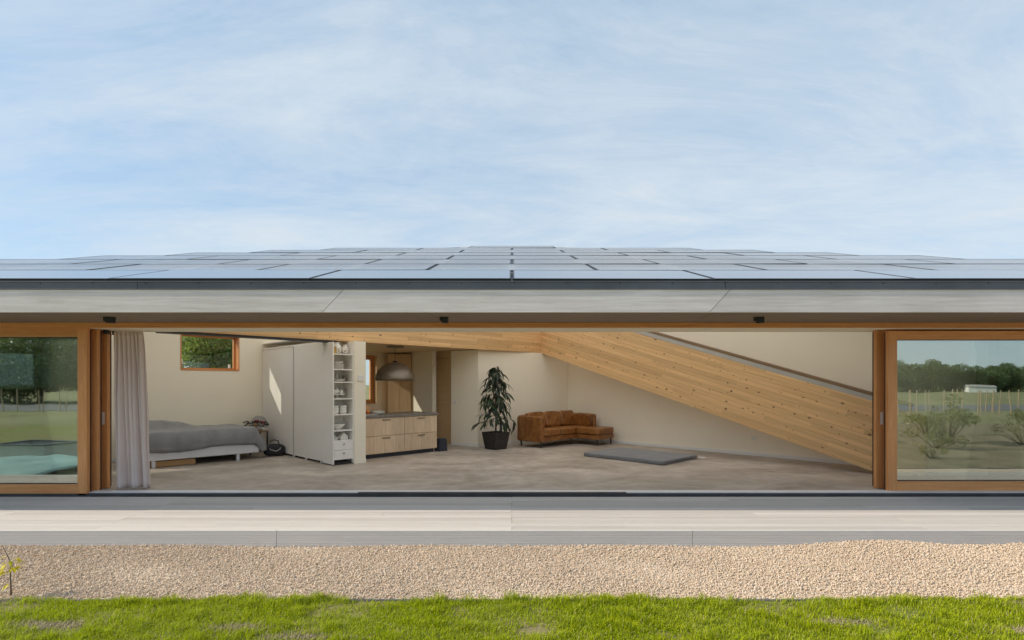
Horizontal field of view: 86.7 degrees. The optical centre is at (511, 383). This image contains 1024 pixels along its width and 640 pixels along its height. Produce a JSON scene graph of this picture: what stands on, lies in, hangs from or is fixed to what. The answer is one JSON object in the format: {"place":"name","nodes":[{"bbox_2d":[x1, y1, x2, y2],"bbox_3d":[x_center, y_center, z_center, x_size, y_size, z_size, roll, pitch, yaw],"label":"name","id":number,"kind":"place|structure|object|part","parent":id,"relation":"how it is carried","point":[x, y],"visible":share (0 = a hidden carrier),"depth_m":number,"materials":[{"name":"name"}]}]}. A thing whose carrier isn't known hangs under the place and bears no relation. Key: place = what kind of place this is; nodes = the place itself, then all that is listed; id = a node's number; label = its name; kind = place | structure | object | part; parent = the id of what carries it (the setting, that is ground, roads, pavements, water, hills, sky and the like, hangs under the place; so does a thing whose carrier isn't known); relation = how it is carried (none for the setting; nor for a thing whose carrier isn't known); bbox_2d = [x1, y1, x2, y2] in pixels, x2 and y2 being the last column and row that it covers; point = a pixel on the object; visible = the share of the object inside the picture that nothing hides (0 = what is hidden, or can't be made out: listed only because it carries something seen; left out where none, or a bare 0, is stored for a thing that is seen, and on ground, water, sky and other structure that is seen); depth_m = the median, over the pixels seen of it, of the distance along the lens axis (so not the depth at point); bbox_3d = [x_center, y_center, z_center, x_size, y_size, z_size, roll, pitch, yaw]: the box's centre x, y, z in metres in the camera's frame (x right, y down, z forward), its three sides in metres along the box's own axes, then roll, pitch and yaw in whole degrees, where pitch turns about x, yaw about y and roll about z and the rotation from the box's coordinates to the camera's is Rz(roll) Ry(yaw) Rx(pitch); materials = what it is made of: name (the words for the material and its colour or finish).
{"place":"outdoors","nodes":[
{"label":"outdoors","id":0,"kind":"place"},
{"bbox_2d":[338,432,347,439],"bbox_3d":[-3.401,1.041,10.911,0.120,0.148,0.160,0,0,45],"label":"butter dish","id":1,"kind":"object","parent":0,"point":[342,436],"visible":0.98,"depth_m":10.87,"materials":[{"name":"white ceramic"}]},
{"bbox_2d":[366,385,368,398],"bbox_3d":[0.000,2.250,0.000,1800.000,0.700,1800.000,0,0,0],"label":"ground","id":2,"kind":"structure","parent":0,"point":[367,391],"depth_m":129.41,"materials":[{"name":"green plant"}]},
{"bbox_2d":[182,336,232,368],"bbox_3d":[-13.152,-0.524,23.368,2.990,4.867,3.055,0,0,0],"label":"tree","id":3,"kind":"object","parent":2,"relation":"on","point":[201,352],"visible":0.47,"depth_m":22.79,"materials":[{"name":"green plant"}]},
{"bbox_2d":[0,599,1020,600],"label":"lawn edging","id":4,"kind":"object","parent":2,"relation":"on","point":[487,599],"depth_m":4.59,"materials":[{"name":"metal"}]},
{"bbox_2d":[0,246,1023,496],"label":"house","id":5,"kind":"structure","parent":2,"relation":"on","point":[898,376],"depth_m":8.31,"materials":[{"name":"white paint"}]},
{"bbox_2d":[0,328,90,494],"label":"sliding door","id":6,"kind":"structure","parent":5,"relation":"in","point":[31,462],"depth_m":8.01,"materials":[{"name":"brown wood"}]},
{"bbox_2d":[58,329,101,490],"bbox_3d":[-8.202,0.406,8.168,3.996,2.458,0.085,0,0,0],"label":"sliding door","id":7,"kind":"structure","parent":5,"relation":"in","point":[96,334],"depth_m":8.12,"materials":[{"name":"brown wood"}]},
{"bbox_2d":[58,330,111,487],"bbox_3d":[-8.172,0.385,8.355,3.956,2.415,0.089,0,0,0],"label":"sliding door","id":8,"kind":"structure","parent":5,"relation":"in","point":[106,338],"depth_m":8.32,"materials":[{"name":"brown wood"}]},
{"bbox_2d":[103,317,115,322],"bbox_3d":[-5.417,-0.859,7.300,0.111,0.082,0.090,0,0,0],"label":"spotlight","id":9,"kind":"object","parent":5,"relation":"attached to","point":[109,319],"visible":1,"depth_m":7.26,"materials":[{"name":"black metal"}]},
{"bbox_2d":[114,331,150,488],"bbox_3d":[-5.803,0.392,8.289,0.536,2.386,0.182,0,0,-6],"label":"curtain","id":10,"kind":"object","parent":5,"relation":"hanging from","point":[131,413],"visible":1,"depth_m":8.27,"materials":[{"name":"white fabric"}]},
{"bbox_2d":[180,335,238,370],"bbox_3d":[-6.957,-0.720,12.464,0.282,0.828,1.218,0,0,45],"label":"window","id":11,"kind":"structure","parent":5,"relation":"in","point":[235,340],"depth_m":12.72,"materials":[{"name":"brown wood"}]},
{"bbox_2d":[358,375,362,380],"bbox_3d":[-3.064,-0.120,10.992,0.020,0.120,0.110,0,0,45],"label":"thermostat","id":12,"kind":"object","parent":5,"relation":"attached to","point":[360,377],"visible":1,"depth_m":10.98,"materials":[{"name":"white plastic"}]},
{"bbox_2d":[366,355,376,403],"bbox_3d":[-4.679,-0.125,14.688,2.208,1.388,0.202,0,0,-45],"label":"window","id":13,"kind":"structure","parent":5,"relation":"in","point":[372,359],"depth_m":15.42,"materials":[{"name":"brown wood"}]},
{"bbox_2d":[375,345,414,380],"bbox_3d":[-2.720,-0.483,12.620,0.920,0.810,0.920,0,0,0],"label":"pendant lamp","id":14,"kind":"object","parent":5,"relation":"hanging from","point":[394,371],"visible":1,"depth_m":12.30,"materials":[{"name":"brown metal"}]},
{"bbox_2d":[436,358,450,442],"bbox_3d":[-1.892,0.450,14.816,0.720,2.280,0.045,0,0,38],"label":"door","id":15,"kind":"structure","parent":5,"relation":"in","point":[443,366],"depth_m":14.77,"materials":[{"name":"brown wood"}]},
{"bbox_2d":[440,317,448,322],"bbox_3d":[-0.914,-0.859,7.300,0.111,0.082,0.090,0,0,0],"label":"spotlight","id":16,"kind":"object","parent":5,"relation":"attached to","point":[444,319],"visible":1,"depth_m":7.25,"materials":[{"name":"black metal"}]},
{"bbox_2d":[754,317,763,322],"bbox_3d":[3.321,-0.859,7.300,0.111,0.082,0.090,0,0,0],"label":"spotlight","id":17,"kind":"object","parent":5,"relation":"attached to","point":[759,319],"visible":1,"depth_m":7.26,"materials":[{"name":"black metal"}]},
{"bbox_2d":[872,330,1023,487],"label":"sliding door","id":18,"kind":"structure","parent":5,"relation":"in","point":[878,335],"depth_m":8.31,"materials":[{"name":"brown wood"}]},
{"bbox_2d":[884,331,1023,490],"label":"sliding door","id":19,"kind":"structure","parent":5,"relation":"in","point":[993,450],"depth_m":8.18,"materials":[{"name":"brown wood"}]},
{"bbox_2d":[0,497,1023,546],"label":"deck","id":20,"kind":"structure","parent":2,"relation":"on","point":[455,521],"depth_m":6.57,"materials":[{"name":"grey concrete"}]},
{"bbox_2d":[64,439,958,489],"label":"floor","id":21,"kind":"structure","parent":0,"point":[565,464],"depth_m":9.81,"materials":[{"name":"concrete"}]},
{"bbox_2d":[150,458,194,467],"bbox_3d":[-6.898,1.542,10.879,0.780,0.105,0.800,0,0,-45],"label":"storage box","id":22,"kind":"object","parent":21,"relation":"on","point":[174,462],"visible":0.39,"depth_m":10.61,"materials":[{"name":"brown wood"}]},
{"bbox_2d":[149,420,266,467],"bbox_3d":[-6.618,1.173,11.460,2.302,0.855,1.535,0,0,-45],"label":"bed","id":23,"kind":"object","parent":21,"relation":"on","point":[170,440],"visible":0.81,"depth_m":10.99,"materials":[{"name":"white fabric"}]},
{"bbox_2d":[249,429,268,454],"bbox_3d":[-5.930,1.337,12.520,0.440,0.525,0.520,0,0,-45],"label":"side table","id":24,"kind":"object","parent":21,"relation":"on","point":[260,431],"visible":0.41,"depth_m":12.48,"materials":[{"name":"wood"}]},
{"bbox_2d":[250,416,266,429],"bbox_3d":[-5.996,0.939,12.856,0.380,0.380,0.012,0,-8,-45],"label":"round mirror","id":25,"kind":"object","parent":24,"relation":"on","point":[260,418],"visible":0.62,"depth_m":12.86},
{"bbox_2d":[259,421,268,430],"bbox_3d":[-5.727,0.962,12.510,0.237,0.224,0.227,0,0,-45],"label":"flower pot","id":26,"kind":"object","parent":24,"relation":"on","point":[264,423],"visible":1,"depth_m":12.48,"materials":[{"name":"white ceramic"}]},
{"bbox_2d":[263,439,284,455],"bbox_3d":[-5.283,1.420,12.070,0.442,0.380,0.332,0,0,-30],"label":"bag","id":27,"kind":"object","parent":21,"relation":"on","point":[278,449],"visible":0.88,"depth_m":12.01,"materials":[{"name":"black fabric"}]},
{"bbox_2d":[263,342,353,464],"bbox_3d":[-4.611,0.370,12.023,0.458,2.460,3.656,0,0,-45],"label":"wardrobe","id":28,"kind":"object","parent":21,"relation":"on","point":[300,400],"visible":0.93,"depth_m":11.32,"materials":[{"name":"white paint"}]},
{"bbox_3d":[-5.406,0.378,12.530,1.775,2.355,0.025,0,0,45],"label":"door","id":29,"kind":"part","parent":28,"relation":"part of","materials":[{"name":"white paint"}]},
{"bbox_3d":[-4.275,0.368,11.392,0.026,2.375,1.373,0,0,-45],"label":"door","id":30,"kind":"part","parent":28,"relation":"part of","materials":[{"name":"white paint"}]},
{"bbox_2d":[334,342,341,353],"bbox_3d":[-3.489,-0.714,10.823,0.190,0.225,0.190,0,0,-45],"label":"vase","id":31,"kind":"object","parent":28,"relation":"on","point":[337,345],"visible":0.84,"depth_m":10.77,"materials":[{"name":"ceramic"}]},
{"bbox_2d":[334,423,344,429],"bbox_3d":[-3.497,0.855,10.858,0.320,0.115,0.320,0,0,-45],"label":"bowl","id":32,"kind":"object","parent":28,"relation":"on","point":[338,426],"visible":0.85,"depth_m":10.78,"materials":[{"name":"white ceramic"}]},
{"bbox_2d":[340,389,345,397],"bbox_3d":[-3.437,0.190,11.039,0.120,0.180,0.016,0,-10,-45],"label":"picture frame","id":33,"kind":"object","parent":28,"relation":"on","point":[344,393],"visible":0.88,"depth_m":11.04,"materials":[{"name":"white"}]},
{"bbox_2d":[341,345,348,353],"bbox_3d":[-3.362,-0.693,10.922,0.148,0.184,0.148,0,0,-45],"label":"vase","id":34,"kind":"object","parent":28,"relation":"on","point":[345,349],"visible":0.94,"depth_m":10.87,"materials":[{"name":"ceramic"}]},
{"bbox_2d":[388,354,411,411],"bbox_3d":[-3.146,0.380,15.494,0.660,2.440,0.500,0,0,6],"label":"tall cabinet","id":35,"kind":"object","parent":21,"relation":"on","point":[399,396],"visible":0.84,"depth_m":15.24,"materials":[{"name":"brown wood"}]},
{"bbox_3d":[-3.334,-0.065,15.272,0.325,1.530,0.018,0,0,6],"label":"door","id":36,"kind":"part","parent":35,"relation":"part of","materials":[{"name":"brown wood"}]},
{"bbox_3d":[-3.007,-0.065,15.237,0.325,1.530,0.018,0,0,6],"label":"door","id":37,"kind":"part","parent":35,"relation":"part of","materials":[{"name":"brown wood"}]},
{"bbox_2d":[366,411,437,458],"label":"kitchen island","id":38,"kind":"structure","parent":21,"relation":"on","point":[388,434],"depth_m":12.13,"materials":[{"name":"brown wood"}]},
{"bbox_2d":[434,438,446,451],"bbox_3d":[-1.700,1.450,12.980,0.239,0.300,0.200,0,0,-45],"label":"waste bin","id":39,"kind":"object","parent":21,"relation":"on","point":[441,444],"visible":0.89,"depth_m":12.90,"materials":[{"name":"black metal"}]},
{"bbox_2d":[471,366,515,449],"bbox_3d":[-0.429,0.580,13.367,1.080,2.040,1.025,0,0,3],"label":"potted plant","id":40,"kind":"object","parent":21,"relation":"on","point":[495,440],"visible":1,"depth_m":13.28,"materials":[{"name":"green plant"}]},
{"bbox_2d":[517,410,613,447],"bbox_3d":[1.437,1.162,14.251,2.182,0.876,1.552,0,0,-45],"label":"sofa","id":41,"kind":"object","parent":21,"relation":"on","point":[541,427],"visible":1,"depth_m":14.15,"materials":[{"name":"leather"}]},
{"bbox_2d":[584,447,696,464],"bbox_3d":[2.785,1.556,11.834,1.967,0.083,1.440,0,0,45],"label":"floor mat","id":42,"kind":"object","parent":21,"relation":"on","point":[644,456],"visible":1,"depth_m":11.50,"materials":[{"name":"grey fabric"}]},
{"bbox_2d":[0,587,1023,639],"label":"lawn","id":43,"kind":"structure","parent":0,"point":[530,629],"depth_m":4.21,"materials":[{"name":"green plant"}]},
{"bbox_2d":[0,600,1022,639],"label":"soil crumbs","id":44,"kind":"object","parent":43,"relation":"on","point":[55,624],"visible":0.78,"depth_m":4.06,"materials":[{"name":"brown soil"}]},
{"bbox_2d":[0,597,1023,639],"bbox_3d":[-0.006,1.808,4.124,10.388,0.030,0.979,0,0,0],"label":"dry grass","id":45,"kind":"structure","parent":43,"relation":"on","point":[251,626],"depth_m":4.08,"materials":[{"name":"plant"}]},
{"bbox_2d":[0,539,1023,598],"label":"gravel path","id":46,"kind":"structure","parent":0,"point":[455,591],"depth_m":5.25,"materials":[{"name":"beige gravel"}]},
{"bbox_2d":[0,545,24,595],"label":"sapling","id":47,"kind":"object","parent":46,"relation":"on","point":[10,563],"visible":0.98,"depth_m":4.66,"materials":[{"name":"yellow plant"}]},
{"bbox_2d":[0,0,1023,384],"label":"sky","id":48,"kind":"structure","parent":0,"point":[128,127],"materials":[{"name":"blue"}]}
]}

